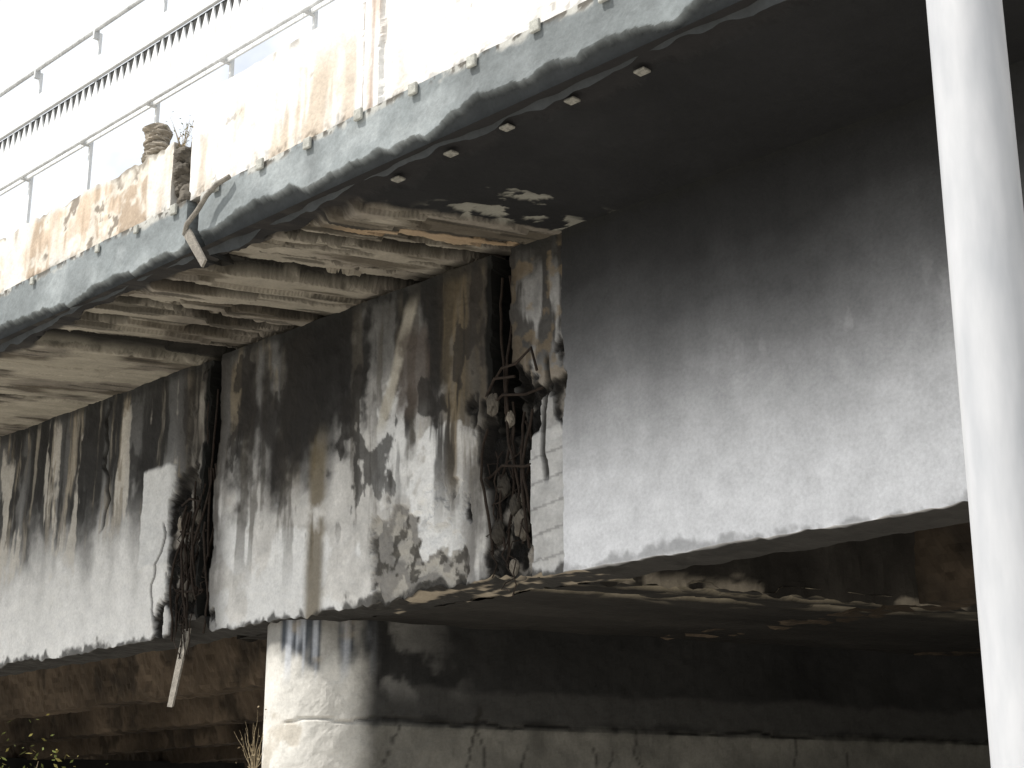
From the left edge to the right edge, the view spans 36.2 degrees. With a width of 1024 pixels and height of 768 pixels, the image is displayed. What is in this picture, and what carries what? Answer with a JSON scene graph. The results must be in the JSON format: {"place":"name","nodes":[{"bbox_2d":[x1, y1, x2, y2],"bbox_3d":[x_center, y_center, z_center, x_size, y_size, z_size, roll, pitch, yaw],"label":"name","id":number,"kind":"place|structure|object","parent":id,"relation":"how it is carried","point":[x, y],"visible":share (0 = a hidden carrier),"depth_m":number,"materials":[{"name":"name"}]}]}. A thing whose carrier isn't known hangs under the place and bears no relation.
{"place":"outdoors","nodes":[
{"label":"outdoors","id":0,"kind":"place"},
{"bbox_2d":[0,0,365,238],"label":"sky","id":1,"kind":"structure","parent":0,"point":[32,32],"materials":[{"name":"white"}]},
{"bbox_2d":[179,183,189,195],"bbox_3d":[-2.598,-1.539,12.655,0.192,0.169,0.174,-16,-23,43],"label":"joint rubble","id":2,"kind":"object","parent":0,"point":[185,186],"visible":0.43,"depth_m":12.60,"materials":[{"name":"concrete"}]},
{"label":"ground","id":3,"kind":"structure","parent":0,"visible":0},
{"bbox_2d":[0,714,107,767],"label":"shrub","id":4,"kind":"object","parent":3,"relation":"on","point":[55,751],"visible":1,"depth_m":14.31,"materials":[{"name":"green plant"}]},
{"bbox_2d":[0,758,244,767],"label":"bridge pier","id":5,"kind":"structure","parent":3,"relation":"on","point":[25,762],"depth_m":33.53,"materials":[{"name":"concrete"}]},
{"bbox_2d":[261,619,990,767],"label":"bridge pier","id":6,"kind":"structure","parent":3,"relation":"on","point":[364,694],"depth_m":14.03,"materials":[{"name":"concrete"}]},
{"bbox_2d":[67,743,262,763],"bbox_3d":[8.279,2.453,19.720,68.000,2.877,0.491,-16,-23,43],"label":"girder","id":7,"kind":"object","parent":6,"relation":"on","point":[211,754],"visible":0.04,"depth_m":33.57,"materials":[{"name":"concrete"}]},
{"bbox_2d":[234,706,266,767],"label":"dry weed","id":8,"kind":"object","parent":6,"relation":"attached to","point":[253,755],"visible":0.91,"depth_m":13.30,"materials":[{"name":"beige plant"}]},
{"bbox_2d":[0,522,976,720],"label":"girder","id":9,"kind":"object","parent":6,"relation":"on","point":[944,572],"visible":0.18,"depth_m":19.37,"materials":[{"name":"concrete"}]},
{"bbox_2d":[237,592,520,641],"bbox_3d":[4.672,1.875,17.770,15.699,2.890,0.046,7,-18,-22],"label":"diaphragm","id":10,"kind":"object","parent":9,"relation":"attached to","point":[253,640],"visible":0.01,"depth_m":14.45,"materials":[{"name":"concrete"}]},
{"bbox_2d":[594,532,976,611],"bbox_3d":[7.814,0.972,14.762,15.692,2.890,0.046,7,-18,-22],"label":"diaphragm","id":11,"kind":"object","parent":9,"relation":"attached to","point":[880,570],"visible":0.1,"depth_m":12.21,"materials":[{"name":"concrete"}]},
{"bbox_2d":[0,649,980,745],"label":"girder","id":12,"kind":"object","parent":6,"relation":"on","point":[226,709],"visible":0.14,"depth_m":25.14,"materials":[{"name":"concrete"}]},
{"bbox_2d":[0,60,1023,676],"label":"girder","id":13,"kind":"object","parent":6,"relation":"on","point":[754,358],"visible":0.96,"depth_m":11.42,"materials":[{"name":"concrete"}]},
{"bbox_2d":[167,628,191,706],"bbox_3d":[-3.021,2.581,14.241,0.238,0.700,0.048,-9,-19,29],"label":"hanging strip","id":14,"kind":"object","parent":13,"relation":"hanging from","point":[176,679],"visible":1,"depth_m":14.22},
{"bbox_2d":[182,549,190,568],"bbox_3d":[-3.037,1.637,14.604,0.159,0.246,0.099,-16,-23,43],"label":"concrete lump","id":15,"kind":"object","parent":13,"relation":"attached to","point":[189,555],"visible":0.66,"depth_m":14.56,"materials":[{"name":"grey concrete"}]},
{"bbox_2d":[184,580,190,596],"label":"concrete lump","id":16,"kind":"object","parent":13,"relation":"attached to","point":[185,583],"visible":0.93,"depth_m":14.43,"materials":[{"name":"grey concrete"}]},
{"bbox_2d":[188,585,195,602],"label":"concrete lump","id":17,"kind":"object","parent":13,"relation":"attached to","point":[190,597],"visible":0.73,"depth_m":14.35,"materials":[{"name":"grey concrete"}]},
{"bbox_2d":[196,510,200,523],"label":"concrete lump","id":18,"kind":"object","parent":13,"relation":"attached to","point":[198,516],"visible":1,"depth_m":14.50,"materials":[{"name":"grey concrete"}]},
{"bbox_2d":[169,275,543,641],"bbox_3d":[-1.456,0.716,13.127,4.792,2.432,0.195,-16,-23,43],"label":"exposed rebar","id":19,"kind":"object","parent":13,"relation":"attached to","point":[523,491],"visible":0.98,"depth_m":12.08,"materials":[{"name":"metal"}]},
{"bbox_2d":[177,516,181,530],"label":"concrete lump","id":20,"kind":"object","parent":19,"relation":"attached to","point":[179,524],"visible":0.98,"depth_m":14.70,"materials":[{"name":"grey concrete"}]},
{"bbox_2d":[172,445,530,658],"bbox_3d":[-1.511,1.351,13.006,4.626,1.494,0.099,-16,-23,43],"label":"tie wire","id":21,"kind":"object","parent":19,"relation":"attached to","point":[176,590],"visible":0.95,"depth_m":11.74,"materials":[{"name":"metal"}]},
{"bbox_2d":[505,410,514,427],"bbox_3d":[-0.017,0.266,11.830,0.086,0.146,0.062,-16,-23,43],"label":"concrete lump","id":22,"kind":"object","parent":19,"relation":"attached to","point":[510,418],"visible":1,"depth_m":11.80,"materials":[{"name":"grey concrete"}]},
{"bbox_2d":[509,493,521,515],"bbox_3d":[0.026,0.892,11.580,0.114,0.181,0.076,-16,-23,43],"label":"concrete lump","id":23,"kind":"object","parent":19,"relation":"attached to","point":[514,504],"visible":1,"depth_m":11.55,"materials":[{"name":"grey concrete"}]},
{"bbox_2d":[514,507,530,540],"bbox_3d":[0.075,1.030,11.493,0.163,0.256,0.106,-16,-23,43],"label":"concrete lump","id":24,"kind":"object","parent":19,"relation":"attached to","point":[519,516],"visible":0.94,"depth_m":11.45,"materials":[{"name":"grey concrete"}]},
{"bbox_2d":[487,393,498,416],"bbox_3d":[-0.147,0.159,11.947,0.118,0.191,0.080,-16,-23,43],"label":"concrete lump","id":25,"kind":"object","parent":13,"relation":"attached to","point":[492,406],"visible":1,"depth_m":11.92,"materials":[{"name":"grey concrete"}]},
{"bbox_2d":[491,518,504,545],"bbox_3d":[-0.103,1.098,11.622,0.133,0.212,0.095,-16,-23,43],"label":"concrete lump","id":26,"kind":"object","parent":13,"relation":"attached to","point":[498,531],"visible":1,"depth_m":11.59,"materials":[{"name":"grey concrete"}]},
{"bbox_2d":[497,472,511,498],"bbox_3d":[-0.059,0.761,11.744,0.134,0.218,0.099,-16,-23,43],"label":"concrete lump","id":27,"kind":"object","parent":13,"relation":"attached to","point":[504,483],"visible":0.98,"depth_m":11.71,"materials":[{"name":"grey concrete"}]},
{"bbox_2d":[509,558,519,575],"bbox_3d":[0.019,1.345,11.486,0.086,0.143,0.059,-16,-23,43],"label":"concrete lump","id":28,"kind":"object","parent":13,"relation":"attached to","point":[512,564],"visible":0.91,"depth_m":11.47,"materials":[{"name":"grey concrete"}]},
{"bbox_2d":[239,578,980,657],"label":"pier head soffit","id":29,"kind":"structure","parent":6,"relation":"on","point":[652,610],"depth_m":13.22,"materials":[{"name":"concrete"}]},
{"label":"deck","id":30,"kind":"structure","parent":0,"visible":0},
{"bbox_2d":[0,0,334,222],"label":"metal railing","id":31,"kind":"object","parent":30,"relation":"on","point":[219,35],"visible":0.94,"depth_m":13.96,"materials":[{"name":"white metal"}]},
{"bbox_2d":[218,758,261,767],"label":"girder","id":32,"kind":"object","parent":30,"relation":"attached to","point":[242,761],"visible":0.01,"depth_m":36.60,"materials":[{"name":"concrete"}]},
{"bbox_2d":[0,0,785,351],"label":"edge beam","id":33,"kind":"structure","parent":30,"relation":"on","point":[568,44],"depth_m":10.75,"materials":[{"name":"concrete"}]},
{"bbox_2d":[0,142,181,292],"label":"parapet old","id":34,"kind":"object","parent":33,"relation":"on","point":[134,195],"visible":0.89,"depth_m":13.64,"materials":[{"name":"concrete"}]},
{"bbox_2d":[141,153,157,162],"bbox_3d":[-3.014,-1.887,13.245,0.248,0.108,0.242,-1,-17,3],"label":"stub pillar brick","id":35,"kind":"object","parent":34,"relation":"on","point":[143,158],"visible":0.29,"depth_m":13.18,"materials":[{"name":"stone"}]},
{"bbox_2d":[142,146,166,156],"bbox_3d":[-3.005,-1.941,13.260,0.299,0.107,0.223,-16,-23,43],"label":"stub pillar brick","id":36,"kind":"object","parent":35,"relation":"on","point":[155,150],"visible":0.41,"depth_m":13.15,"materials":[{"name":"stone"}]},
{"bbox_2d":[144,140,168,150],"bbox_3d":[-3.011,-1.997,13.264,0.261,0.110,0.204,-16,-23,43],"label":"stub pillar brick","id":37,"kind":"object","parent":36,"relation":"on","point":[152,144],"visible":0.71,"depth_m":13.18,"materials":[{"name":"stone"}]},
{"bbox_2d":[143,134,169,146],"bbox_3d":[-3.017,-2.045,13.299,0.260,0.106,0.224,-16,-23,43],"label":"stub pillar brick","id":38,"kind":"object","parent":37,"relation":"on","point":[156,137],"visible":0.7,"depth_m":13.20,"materials":[{"name":"stone"}]},
{"bbox_2d":[145,128,172,140],"bbox_3d":[-3.002,-2.099,13.305,0.276,0.107,0.210,-16,-23,43],"label":"stub pillar brick","id":39,"kind":"object","parent":38,"relation":"on","point":[166,133],"visible":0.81,"depth_m":13.22,"materials":[{"name":"stone"}]},
{"bbox_2d":[142,122,172,134],"bbox_3d":[-3.021,-2.151,13.325,0.271,0.111,0.230,-16,-23,43],"label":"stub pillar brick","id":40,"kind":"object","parent":39,"relation":"on","point":[149,127],"visible":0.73,"depth_m":13.24,"materials":[{"name":"stone"}]},
{"bbox_2d":[174,181,189,197],"bbox_3d":[-2.656,-1.585,12.742,0.197,0.171,0.167,-16,-23,43],"label":"joint rubble","id":41,"kind":"object","parent":34,"relation":"attached to","point":[178,188],"visible":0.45,"depth_m":12.68,"materials":[{"name":"concrete"}]},
{"bbox_2d":[173,174,189,186],"bbox_3d":[-2.666,-1.652,12.764,0.200,0.161,0.162,-16,-23,43],"label":"joint rubble","id":42,"kind":"object","parent":41,"relation":"on","point":[182,178],"visible":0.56,"depth_m":12.69,"materials":[{"name":"concrete"}]},
{"bbox_2d":[172,161,190,178],"bbox_3d":[-2.680,-1.729,12.750,0.185,0.164,0.166,-16,-23,43],"label":"joint rubble","id":43,"kind":"object","parent":42,"relation":"on","point":[180,168],"visible":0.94,"depth_m":12.69,"materials":[{"name":"stone"}]},
{"bbox_2d":[173,146,191,162],"bbox_3d":[-2.669,-1.861,12.799,0.187,0.165,0.176,-16,-23,43],"label":"joint rubble","id":44,"kind":"object","parent":43,"relation":"on","point":[182,154],"visible":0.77,"depth_m":12.73,"materials":[{"name":"stone"}]},
{"bbox_2d":[165,118,193,148],"bbox_3d":[-2.702,-2.062,12.920,0.292,0.411,0.289,-16,-23,43],"label":"parapet weed","id":45,"kind":"object","parent":44,"relation":"on","point":[183,143],"visible":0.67,"depth_m":12.89,"materials":[{"name":"brown plant"}]},
{"bbox_2d":[185,156,190,168],"bbox_3d":[-2.581,-1.792,12.775,0.174,0.162,0.176,4,-17,-12],"label":"joint rubble","id":46,"kind":"object","parent":42,"relation":"on","point":[188,160],"visible":0.25,"depth_m":12.71,"materials":[{"name":"stone"}]},
{"bbox_2d":[176,189,190,203],"bbox_3d":[-2.599,-1.483,12.596,0.196,0.166,0.168,-16,-23,43],"label":"joint rubble","id":47,"kind":"object","parent":33,"relation":"on","point":[185,195],"visible":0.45,"depth_m":12.52,"materials":[{"name":"concrete"}]},
{"bbox_2d":[182,174,230,235],"bbox_3d":[-2.357,-1.370,12.019,0.550,0.364,0.072,-15,-22,40],"label":"drain pipe","id":48,"kind":"object","parent":33,"relation":"attached to","point":[203,200],"visible":1,"depth_m":12.02,"materials":[{"name":"grey metal"}]},
{"bbox_2d":[184,229,206,267],"bbox_3d":[-2.425,-1.035,11.983,0.028,0.370,0.361,15,-22,-41],"label":"loose plate","id":49,"kind":"object","parent":48,"relation":"attached to","point":[192,241],"visible":1,"depth_m":11.96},
{"bbox_2d":[189,0,585,203],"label":"white parapet","id":50,"kind":"structure","parent":33,"relation":"on","point":[342,67],"depth_m":11.37,"materials":[{"name":"concrete"}]},
{"bbox_2d":[0,0,1023,436],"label":"cantilever soffit","id":51,"kind":"structure","parent":30,"relation":"attached to","point":[718,98],"depth_m":10.91,"materials":[{"name":"concrete"}]},
{"bbox_3d":[19.980,0.011,0.619,5.880,3.534,12.953,-16,-23,43],"label":"bridge pier","id":52,"kind":"object","parent":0,"visible":0},
{"bbox_2d":[0,721,262,759],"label":"girder","id":53,"kind":"object","parent":52,"relation":"on","point":[200,737],"visible":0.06,"depth_m":30.02,"materials":[{"name":"concrete"}]},
{"label":"pavement","id":54,"kind":"structure","parent":0,"visible":0},
{"bbox_2d":[926,0,1023,767],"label":"street lamp","id":55,"kind":"object","parent":54,"relation":"on","point":[983,208],"visible":1,"depth_m":3.37,"materials":[{"name":"white metal"}]}
]}

